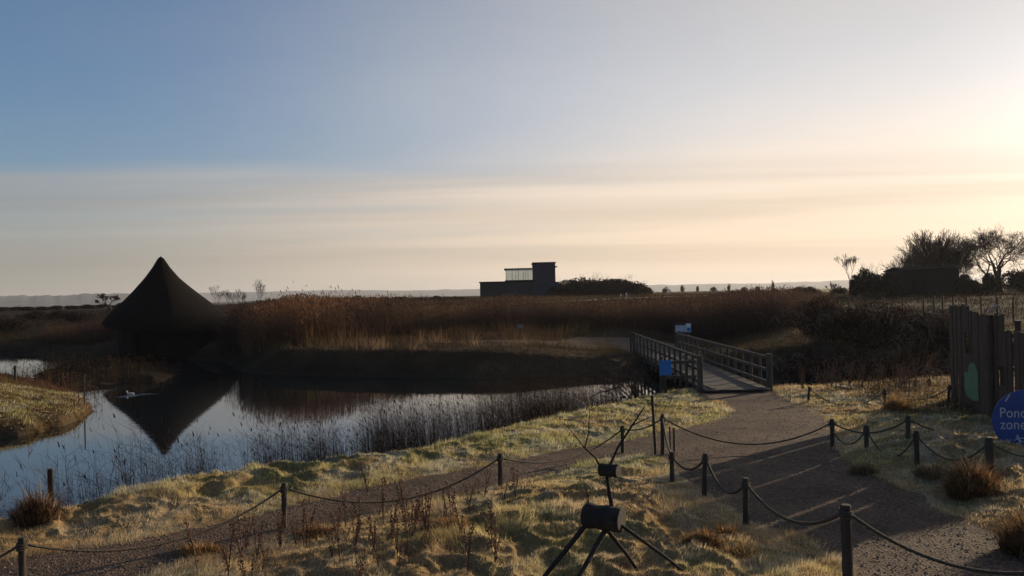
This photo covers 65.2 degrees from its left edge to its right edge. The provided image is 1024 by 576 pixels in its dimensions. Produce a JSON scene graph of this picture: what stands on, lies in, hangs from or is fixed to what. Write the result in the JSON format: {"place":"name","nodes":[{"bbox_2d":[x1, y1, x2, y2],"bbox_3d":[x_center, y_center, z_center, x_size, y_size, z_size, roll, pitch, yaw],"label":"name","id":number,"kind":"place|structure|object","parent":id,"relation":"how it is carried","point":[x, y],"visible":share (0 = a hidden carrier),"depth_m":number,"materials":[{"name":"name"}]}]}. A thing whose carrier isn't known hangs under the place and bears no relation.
{"place":"outdoors","nodes":[
{"label":"outdoors","id":0,"kind":"place"},
{"bbox_2d":[0,354,958,519],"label":"pond water","id":1,"kind":"structure","parent":0,"point":[213,394],"depth_m":25.02,"materials":[{"name":"blue liquid"}]},
{"bbox_2d":[0,360,660,518],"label":"shore reeds","id":2,"kind":"object","parent":1,"relation":"in","point":[544,408],"visible":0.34,"depth_m":17.30,"materials":[{"name":"plant"}]},
{"bbox_2d":[0,278,1007,306],"bbox_3d":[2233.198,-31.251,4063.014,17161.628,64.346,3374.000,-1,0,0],"label":"hills","id":3,"kind":"structure","parent":0,"point":[45,300],"depth_m":4216.01,"materials":[{"name":"grey"}]},
{"bbox_2d":[0,287,1023,575],"bbox_3d":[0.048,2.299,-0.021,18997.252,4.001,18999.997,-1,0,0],"label":"ground","id":4,"kind":"structure","parent":0,"point":[328,361],"depth_m":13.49,"materials":[{"name":"plant"}]},
{"bbox_2d":[0,315,33,332],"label":"marsh bush","id":5,"kind":"object","parent":4,"relation":"on","point":[11,326],"visible":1,"depth_m":79.47,"materials":[{"name":"brown plant"}]},
{"bbox_2d":[16,309,46,320],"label":"marsh bush","id":6,"kind":"object","parent":4,"relation":"on","point":[35,315],"visible":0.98,"depth_m":94.51,"materials":[{"name":"brown plant"}]},
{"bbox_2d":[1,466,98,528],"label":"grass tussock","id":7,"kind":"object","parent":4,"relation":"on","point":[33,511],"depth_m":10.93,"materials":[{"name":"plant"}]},
{"bbox_2d":[47,468,53,502],"bbox_3d":[-7.648,3.637,13.272,0.092,1.275,0.088,-1,0,0],"label":"wooden stake","id":8,"kind":"object","parent":4,"relation":"on","point":[49,477],"visible":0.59,"depth_m":13.24,"materials":[{"name":"brown wood"}]},
{"bbox_2d":[43,310,73,319],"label":"marsh bush","id":9,"kind":"object","parent":4,"relation":"on","point":[56,313],"visible":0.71,"depth_m":97.58,"materials":[{"name":"brown plant"}]},
{"bbox_2d":[62,310,94,323],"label":"marsh bush","id":10,"kind":"object","parent":4,"relation":"on","point":[75,316],"visible":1,"depth_m":89.69,"materials":[{"name":"brown plant"}]},
{"bbox_2d":[77,304,97,308],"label":"shore bush","id":11,"kind":"object","parent":4,"relation":"on","point":[87,306],"visible":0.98,"depth_m":123.17,"materials":[{"name":"green plant"}]},
{"bbox_2d":[0,349,185,437],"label":"islet sedge","id":12,"kind":"object","parent":4,"relation":"on","point":[48,369],"visible":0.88,"depth_m":35.73,"materials":[{"name":"plant"}]},
{"bbox_2d":[95,293,119,310],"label":"bare tree","id":13,"kind":"object","parent":4,"relation":"on","point":[102,296],"visible":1,"depth_m":109.52,"materials":[{"name":"brown plant"}]},
{"bbox_2d":[99,256,237,359],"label":"thatched roundhouse","id":14,"kind":"structure","parent":4,"relation":"on","point":[160,309],"depth_m":49.34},
{"bbox_2d":[137,333,152,354],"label":"door","id":15,"kind":"structure","parent":14,"relation":"in","point":[147,338],"depth_m":48.99,"materials":[{"name":"wood"}]},
{"bbox_2d":[183,518,202,572],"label":"dock plant","id":16,"kind":"object","parent":4,"relation":"on","point":[190,540],"visible":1,"depth_m":8.91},
{"bbox_2d":[171,540,225,556],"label":"grass tussock","id":17,"kind":"object","parent":4,"relation":"on","point":[200,548],"depth_m":9.88,"materials":[{"name":"plant"}]},
{"bbox_2d":[219,542,233,575],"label":"dock plant","id":18,"kind":"object","parent":4,"relation":"on","point":[224,555],"visible":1,"depth_m":8.57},
{"bbox_2d":[222,520,237,566],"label":"dock plant","id":19,"kind":"object","parent":4,"relation":"on","point":[233,536],"visible":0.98,"depth_m":8.79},
{"bbox_2d":[229,518,246,556],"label":"dock plant","id":20,"kind":"object","parent":4,"relation":"on","point":[240,536],"visible":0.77,"depth_m":9.51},
{"bbox_2d":[229,290,246,305],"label":"bare sapling","id":21,"kind":"object","parent":4,"relation":"on","point":[238,296],"visible":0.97,"depth_m":66.00,"materials":[{"name":"brown plant"}]},
{"bbox_2d":[237,547,257,575],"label":"dock plant","id":22,"kind":"object","parent":4,"relation":"on","point":[242,563],"visible":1,"depth_m":8.28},
{"bbox_2d":[242,507,257,549],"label":"dock plant","id":23,"kind":"object","parent":4,"relation":"on","point":[245,539],"visible":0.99,"depth_m":9.95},
{"bbox_2d":[251,517,265,556],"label":"dock plant","id":24,"kind":"object","parent":4,"relation":"on","point":[261,535],"visible":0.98,"depth_m":9.52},
{"bbox_2d":[258,537,270,565],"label":"dock plant","id":25,"kind":"object","parent":4,"relation":"on","point":[261,546],"visible":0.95,"depth_m":9.14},
{"bbox_2d":[275,514,285,548],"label":"dock plant","id":26,"kind":"object","parent":4,"relation":"on","point":[280,538],"visible":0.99,"depth_m":9.91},
{"bbox_2d":[290,518,298,545],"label":"dock plant","id":27,"kind":"object","parent":4,"relation":"on","point":[295,539],"visible":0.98,"depth_m":10.09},
{"bbox_2d":[299,499,308,545],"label":"dock plant","id":28,"kind":"object","parent":4,"relation":"on","point":[304,518],"visible":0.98,"depth_m":9.99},
{"bbox_2d":[302,522,312,549],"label":"dock plant","id":29,"kind":"object","parent":4,"relation":"on","point":[305,541],"visible":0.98,"depth_m":9.87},
{"bbox_2d":[304,504,315,532],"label":"dock plant","id":30,"kind":"object","parent":4,"relation":"on","point":[312,517],"visible":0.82,"depth_m":10.37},
{"bbox_2d":[291,521,342,538],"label":"grass tussock","id":31,"kind":"object","parent":4,"relation":"on","point":[322,531],"depth_m":10.49,"materials":[{"name":"plant"}]},
{"bbox_2d":[327,527,336,557],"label":"dock plant","id":32,"kind":"object","parent":4,"relation":"on","point":[334,541],"visible":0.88,"depth_m":9.25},
{"bbox_2d":[0,414,664,575],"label":"rope fence","id":33,"kind":"object","parent":4,"relation":"on","point":[21,547],"visible":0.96,"depth_m":10.83,"materials":[{"name":"brown wood"}]},
{"bbox_2d":[330,512,343,560],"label":"dock plant","id":34,"kind":"object","parent":4,"relation":"on","point":[336,536],"visible":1,"depth_m":8.87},
{"bbox_2d":[335,507,343,543],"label":"dock plant","id":35,"kind":"object","parent":4,"relation":"on","point":[338,521],"visible":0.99,"depth_m":9.53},
{"bbox_2d":[338,489,349,526],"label":"dock plant","id":36,"kind":"object","parent":4,"relation":"on","point":[344,504],"visible":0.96,"depth_m":10.68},
{"bbox_2d":[351,510,362,545],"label":"dock plant","id":37,"kind":"object","parent":4,"relation":"on","point":[354,524],"visible":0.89,"depth_m":9.35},
{"bbox_2d":[352,497,365,530],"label":"dock plant","id":38,"kind":"object","parent":4,"relation":"on","point":[357,511],"visible":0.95,"depth_m":10.40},
{"bbox_2d":[355,549,366,575],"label":"dock plant","id":39,"kind":"object","parent":4,"relation":"on","point":[360,570],"visible":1,"depth_m":8.28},
{"bbox_2d":[358,463,369,492],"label":"dock plant","id":40,"kind":"object","parent":4,"relation":"on","point":[364,475],"visible":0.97,"depth_m":12.73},
{"bbox_2d":[366,514,378,550],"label":"dock plant","id":41,"kind":"object","parent":4,"relation":"on","point":[370,527],"visible":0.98,"depth_m":9.32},
{"bbox_2d":[372,535,380,565],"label":"dock plant","id":42,"kind":"object","parent":4,"relation":"on","point":[377,557],"visible":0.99,"depth_m":8.70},
{"bbox_2d":[377,477,387,524],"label":"dock plant","id":43,"kind":"object","parent":4,"relation":"on","point":[383,499],"visible":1,"depth_m":10.83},
{"bbox_2d":[388,498,399,538],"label":"dock plant","id":44,"kind":"object","parent":4,"relation":"on","point":[395,511],"visible":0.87,"depth_m":9.61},
{"bbox_2d":[389,515,403,550],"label":"dock plant","id":45,"kind":"object","parent":4,"relation":"on","point":[393,529],"visible":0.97,"depth_m":9.01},
{"bbox_2d":[394,480,404,514],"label":"dock plant","id":46,"kind":"object","parent":4,"relation":"on","point":[397,490],"visible":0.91,"depth_m":11.23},
{"bbox_2d":[396,537,404,565],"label":"dock plant","id":47,"kind":"object","parent":4,"relation":"on","point":[400,548],"visible":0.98,"depth_m":8.77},
{"bbox_2d":[400,506,416,563],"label":"dock plant","id":48,"kind":"object","parent":4,"relation":"on","point":[405,529],"visible":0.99,"depth_m":8.89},
{"bbox_2d":[404,501,419,538],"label":"dock plant","id":49,"kind":"object","parent":4,"relation":"on","point":[412,515],"visible":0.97,"depth_m":9.70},
{"bbox_2d":[415,492,433,533],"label":"dock plant","id":50,"kind":"object","parent":4,"relation":"on","point":[422,511],"visible":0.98,"depth_m":9.70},
{"bbox_2d":[419,485,430,522],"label":"dock plant","id":51,"kind":"object","parent":4,"relation":"on","point":[425,514],"visible":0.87,"depth_m":10.17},
{"bbox_2d":[37,282,836,359],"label":"reedbed","id":52,"kind":"object","parent":4,"relation":"on","point":[705,317],"visible":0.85,"depth_m":51.25,"materials":[{"name":"plant"}]},
{"bbox_2d":[418,511,471,531],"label":"grass tussock","id":53,"kind":"object","parent":4,"relation":"on","point":[447,520],"depth_m":10.11,"materials":[{"name":"plant"}]},
{"bbox_2d":[442,482,458,516],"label":"dock plant","id":54,"kind":"object","parent":4,"relation":"on","point":[448,495],"visible":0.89,"depth_m":10.40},
{"bbox_2d":[459,515,474,553],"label":"dock plant","id":55,"kind":"object","parent":4,"relation":"on","point":[464,533],"visible":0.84,"depth_m":9.22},
{"bbox_2d":[461,523,474,571],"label":"dock plant","id":56,"kind":"object","parent":4,"relation":"on","point":[468,544],"visible":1,"depth_m":8.76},
{"bbox_2d":[465,478,477,511],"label":"dock plant","id":57,"kind":"object","parent":4,"relation":"on","point":[467,497],"visible":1,"depth_m":11.13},
{"bbox_2d":[480,506,496,549],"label":"dock plant","id":58,"kind":"object","parent":4,"relation":"on","point":[486,530],"visible":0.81,"depth_m":9.09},
{"bbox_2d":[482,512,498,551],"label":"dock plant","id":59,"kind":"object","parent":4,"relation":"on","point":[491,516],"visible":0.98,"depth_m":8.98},
{"bbox_2d":[491,523,502,564],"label":"dock plant","id":60,"kind":"object","parent":4,"relation":"on","point":[498,542],"visible":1,"depth_m":8.68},
{"bbox_2d":[510,466,519,497],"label":"dock plant","id":61,"kind":"object","parent":4,"relation":"on","point":[514,481],"visible":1,"depth_m":11.60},
{"bbox_2d":[479,262,558,297],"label":"hilltop building","id":62,"kind":"structure","parent":4,"relation":"on","point":[542,281],"depth_m":120.10,"materials":[{"name":"stone"}]},
{"bbox_2d":[546,278,593,296],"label":"gorse mound","id":63,"kind":"object","parent":4,"relation":"on","point":[562,290],"visible":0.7,"depth_m":119.01,"materials":[{"name":"green plant"}]},
{"bbox_2d":[559,273,610,295],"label":"gorse mound","id":64,"kind":"object","parent":4,"relation":"on","point":[580,282],"visible":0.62,"depth_m":118.95,"materials":[{"name":"green plant"}]},
{"bbox_2d":[542,405,685,575],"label":"log deer","id":65,"kind":"object","parent":4,"relation":"on","point":[607,519],"visible":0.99,"depth_m":8.62},
{"bbox_2d":[582,274,647,296],"bbox_3d":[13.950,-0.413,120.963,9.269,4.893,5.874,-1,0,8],"label":"gorse mound","id":66,"kind":"object","parent":4,"relation":"on","point":[617,286],"visible":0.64,"depth_m":119.32,"materials":[{"name":"green plant"}]},
{"bbox_2d":[599,364,651,397],"bbox_3d":[3.672,3.409,27.097,2.023,1.621,2.164,-1,-1,28],"label":"waterside shrub","id":67,"kind":"object","parent":4,"relation":"on","point":[622,375],"visible":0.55,"depth_m":27.22,"materials":[{"name":"brown plant"}]},
{"bbox_2d":[622,279,653,295],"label":"gorse mound","id":68,"kind":"object","parent":4,"relation":"on","point":[640,289],"visible":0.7,"depth_m":118.76,"materials":[{"name":"green plant"}]},
{"bbox_2d":[639,364,658,377],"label":"dark shrub","id":69,"kind":"object","parent":4,"relation":"on","point":[650,372],"visible":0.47,"depth_m":33.27,"materials":[{"name":"brown plant"}]},
{"bbox_2d":[651,395,656,454],"bbox_3d":[2.712,2.711,15.261,0.106,1.329,0.057,-1,0,0],"label":"post","id":70,"kind":"object","parent":4,"relation":"on","point":[653,425],"visible":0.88,"depth_m":15.24,"materials":[{"name":"brown wood"}]},
{"bbox_2d":[659,360,670,392],"bbox_3d":[4.681,2.854,24.392,0.360,1.305,0.077,-1,0,0],"label":"blue notice","id":71,"kind":"object","parent":4,"relation":"on","point":[665,368],"visible":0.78,"depth_m":24.36,"materials":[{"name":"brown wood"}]},
{"bbox_2d":[659,356,696,393],"bbox_3d":[5.101,2.754,24.561,1.125,1.350,0.130,-1,0,0],"label":"wing fence","id":72,"kind":"object","parent":4,"relation":"on","point":[661,377],"visible":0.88,"depth_m":24.52,"materials":[{"name":"brown wood"}]},
{"bbox_2d":[673,323,690,347],"bbox_3d":[8.398,2.482,39.392,0.860,1.540,0.114,-1,0,0],"label":"information board","id":73,"kind":"object","parent":4,"relation":"on","point":[684,327],"visible":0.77,"depth_m":39.35,"materials":[{"name":"blue wood"}]},
{"bbox_2d":[672,520,725,548],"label":"grass tussock","id":74,"kind":"object","parent":4,"relation":"on","point":[709,538],"depth_m":9.52,"materials":[{"name":"plant"}]},
{"bbox_2d":[632,331,772,391],"bbox_3d":[6.843,2.724,31.164,2.280,1.420,13.913,-1,0,0],"label":"footbridge","id":75,"kind":"object","parent":4,"relation":"on","point":[711,378],"visible":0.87,"depth_m":27.96,"materials":[{"name":"brown wood"}]},
{"bbox_2d":[709,518,744,534],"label":"grass tussock","id":76,"kind":"object","parent":4,"relation":"on","point":[722,529],"depth_m":10.14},
{"bbox_2d":[706,534,776,560],"bbox_3d":[2.560,2.974,9.137,1.005,0.391,0.761,-1,0,0],"label":"grass tussock","id":77,"kind":"object","parent":4,"relation":"on","point":[739,552],"depth_m":9.14,"materials":[{"name":"plant"}]},
{"bbox_2d":[666,415,945,446],"bbox_3d":[6.716,2.788,15.082,7.517,0.970,1.712,-1,0,-10],"label":"rope fence","id":78,"kind":"object","parent":4,"relation":"on","point":[908,421],"visible":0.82,"depth_m":15.26,"materials":[{"name":"brown wood"}]},
{"bbox_2d":[749,289,884,342],"bbox_3d":[14.074,1.274,36.568,5.862,2.506,4.241,-1,0,0],"label":"bramble bush","id":79,"kind":"object","parent":4,"relation":"on","point":[815,310],"visible":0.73,"depth_m":36.45,"materials":[{"name":"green plant"}]},
{"bbox_2d":[662,418,1023,575],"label":"rope fence","id":80,"kind":"object","parent":4,"relation":"on","point":[845,514],"visible":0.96,"depth_m":8.47,"materials":[{"name":"brown wood"}]},
{"bbox_2d":[834,254,858,295],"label":"bare tree","id":81,"kind":"object","parent":4,"relation":"on","point":[848,260],"visible":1,"depth_m":83.53,"materials":[{"name":"brown plant"}]},
{"bbox_2d":[848,272,864,295],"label":"evergreen bush","id":82,"kind":"object","parent":4,"relation":"on","point":[855,287],"visible":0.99,"depth_m":81.64,"materials":[{"name":"green plant"}]},
{"bbox_2d":[846,459,880,474],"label":"grass tussock","id":83,"kind":"object","parent":4,"relation":"on","point":[863,468],"depth_m":13.08,"materials":[{"name":"plant"}]},
{"bbox_2d":[857,262,883,295],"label":"evergreen bush","id":84,"kind":"object","parent":4,"relation":"on","point":[865,278],"visible":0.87,"depth_m":81.53,"materials":[{"name":"green plant"}]},
{"bbox_2d":[799,289,944,345],"bbox_3d":[15.727,1.271,35.025,6.600,2.463,4.636,-1,0,0],"label":"bramble bush","id":85,"kind":"object","parent":4,"relation":"on","point":[881,330],"visible":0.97,"depth_m":34.60,"materials":[{"name":"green plant"}]},
{"bbox_2d":[811,344,945,383],"bbox_3d":[13.520,3.168,29.160,4.973,2.394,3.513,-1,0,0],"label":"bramble bush","id":86,"kind":"object","parent":4,"relation":"on","point":[889,367],"visible":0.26,"depth_m":29.00,"materials":[{"name":"brown plant"}]},
{"bbox_2d":[807,385,951,405],"bbox_3d":[9.357,2.893,20.476,3.527,0.810,1.608,-1,-1,23],"label":"rope fence","id":87,"kind":"object","parent":4,"relation":"on","point":[885,392],"visible":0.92,"depth_m":20.43,"materials":[{"name":"fabric"}]},
{"bbox_2d":[868,268,896,295],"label":"evergreen bush","id":88,"kind":"object","parent":4,"relation":"on","point":[889,282],"visible":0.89,"depth_m":81.56,"materials":[{"name":"green plant"}]},
{"bbox_2d":[881,274,903,295],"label":"evergreen bush","id":89,"kind":"object","parent":4,"relation":"on","point":[898,289],"visible":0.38,"depth_m":82.53,"materials":[{"name":"green plant"}]},
{"bbox_2d":[877,383,934,411],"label":"grass tussock","id":90,"kind":"object","parent":4,"relation":"on","point":[894,404],"depth_m":19.33,"materials":[{"name":"plant"}]},
{"bbox_2d":[879,243,949,269],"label":"bare tree","id":91,"kind":"object","parent":4,"relation":"on","point":[918,259],"visible":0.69,"depth_m":89.11,"materials":[{"name":"brown plant"}]},
{"bbox_2d":[868,299,966,338],"bbox_3d":[18.143,1.374,35.504,5.785,1.890,3.961,-1,0,0],"label":"bramble bush","id":92,"kind":"object","parent":4,"relation":"on","point":[923,326],"visible":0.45,"depth_m":35.13,"materials":[{"name":"brown plant"}]},
{"bbox_2d":[883,264,960,294],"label":"farm barn","id":93,"kind":"structure","parent":4,"relation":"on","point":[936,279],"depth_m":84.00,"materials":[{"name":"wood"}]},
{"bbox_2d":[913,279,926,294],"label":"door","id":94,"kind":"structure","parent":93,"relation":"in","point":[919,285],"depth_m":83.94,"materials":[{"name":"wood"}]},
{"bbox_2d":[883,314,968,361],"bbox_3d":[17.731,2.095,33.635,3.968,2.027,3.452,-1,0,0],"label":"bramble bush","id":95,"kind":"object","parent":4,"relation":"on","point":[941,339],"visible":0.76,"depth_m":33.19,"materials":[{"name":"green plant"}]},
{"bbox_2d":[920,353,933,386],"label":"seeding weed","id":96,"kind":"object","parent":4,"relation":"on","point":[930,370],"visible":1,"depth_m":23.59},
{"bbox_2d":[833,425,1023,476],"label":"rope fence","id":97,"kind":"object","parent":4,"relation":"on","point":[989,444],"visible":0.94,"depth_m":12.97,"materials":[{"name":"brown wood"}]},
{"bbox_2d":[909,462,950,479],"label":"grass tussock","id":98,"kind":"object","parent":4,"relation":"on","point":[923,470],"depth_m":12.39,"materials":[{"name":"plant"}]},
{"bbox_2d":[847,297,1023,323],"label":"wire fence","id":99,"kind":"object","parent":4,"relation":"on","point":[981,309],"visible":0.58,"depth_m":41.68,"materials":[{"name":"brown wood"}]},
{"bbox_2d":[898,228,977,266],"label":"bare tree","id":100,"kind":"object","parent":4,"relation":"on","point":[922,242],"visible":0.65,"depth_m":89.82,"materials":[{"name":"brown plant"}]},
{"bbox_2d":[931,240,980,273],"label":"bare tree","id":101,"kind":"object","parent":4,"relation":"on","point":[955,262],"visible":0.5,"depth_m":89.16,"materials":[{"name":"brown plant"}]},
{"bbox_2d":[955,271,972,293],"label":"evergreen bush","id":102,"kind":"object","parent":4,"relation":"on","point":[963,284],"visible":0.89,"depth_m":83.54,"materials":[{"name":"green plant"}]},
{"bbox_2d":[915,442,1018,499],"bbox_3d":[6.663,2.614,11.536,1.758,0.815,1.686,-2,-1,32],"label":"grass tussock","id":103,"kind":"object","parent":4,"relation":"on","point":[966,482],"depth_m":11.43,"materials":[{"name":"plant"}]},
{"bbox_2d":[970,277,983,293],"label":"evergreen bush","id":104,"kind":"object","parent":4,"relation":"on","point":[977,286],"visible":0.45,"depth_m":84.39,"materials":[{"name":"green plant"}]},
{"bbox_2d":[949,304,1023,418],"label":"plank palisade","id":105,"kind":"object","parent":4,"relation":"on","point":[981,363],"visible":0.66,"depth_m":18.07,"materials":[{"name":"brown wood"}]},
{"bbox_2d":[951,225,1023,291],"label":"bare tree","id":106,"kind":"object","parent":4,"relation":"on","point":[983,244],"visible":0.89,"depth_m":88.18,"materials":[{"name":"brown plant"}]},
{"bbox_2d":[979,272,1001,292],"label":"evergreen bush","id":107,"kind":"object","parent":4,"relation":"on","point":[990,282],"visible":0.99,"depth_m":83.63,"materials":[{"name":"green plant"}]},
{"bbox_2d":[970,500,1023,557],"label":"grass tussock","id":108,"kind":"object","parent":4,"relation":"on","point":[1011,539],"depth_m":9.29,"materials":[{"name":"plant"}]},
{"bbox_2d":[992,390,1023,444],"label":"round sign","id":109,"kind":"object","parent":4,"relation":"on","point":[1008,418],"visible":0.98,"depth_m":13.78,"materials":[{"name":"blue wood"}]},
{"bbox_2d":[999,263,1023,292],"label":"evergreen bush","id":110,"kind":"object","parent":4,"relation":"on","point":[1014,279],"visible":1,"depth_m":83.56,"materials":[{"name":"green plant"}]},
{"bbox_2d":[0,337,1023,575],"bbox_3d":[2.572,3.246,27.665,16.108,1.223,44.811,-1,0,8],"label":"path","id":111,"kind":"structure","parent":0,"point":[800,463],"depth_m":11.92,"materials":[{"name":"gravel"}]},
{"bbox_2d":[0,287,1023,434],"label":"marsh grass","id":112,"kind":"structure","parent":0,"point":[474,335],"depth_m":41.37,"materials":[{"name":"plant"}]},
{"bbox_2d":[0,0,1023,295],"label":"sky","id":113,"kind":"structure","parent":0,"point":[391,145],"materials":[{"name":"blue"}]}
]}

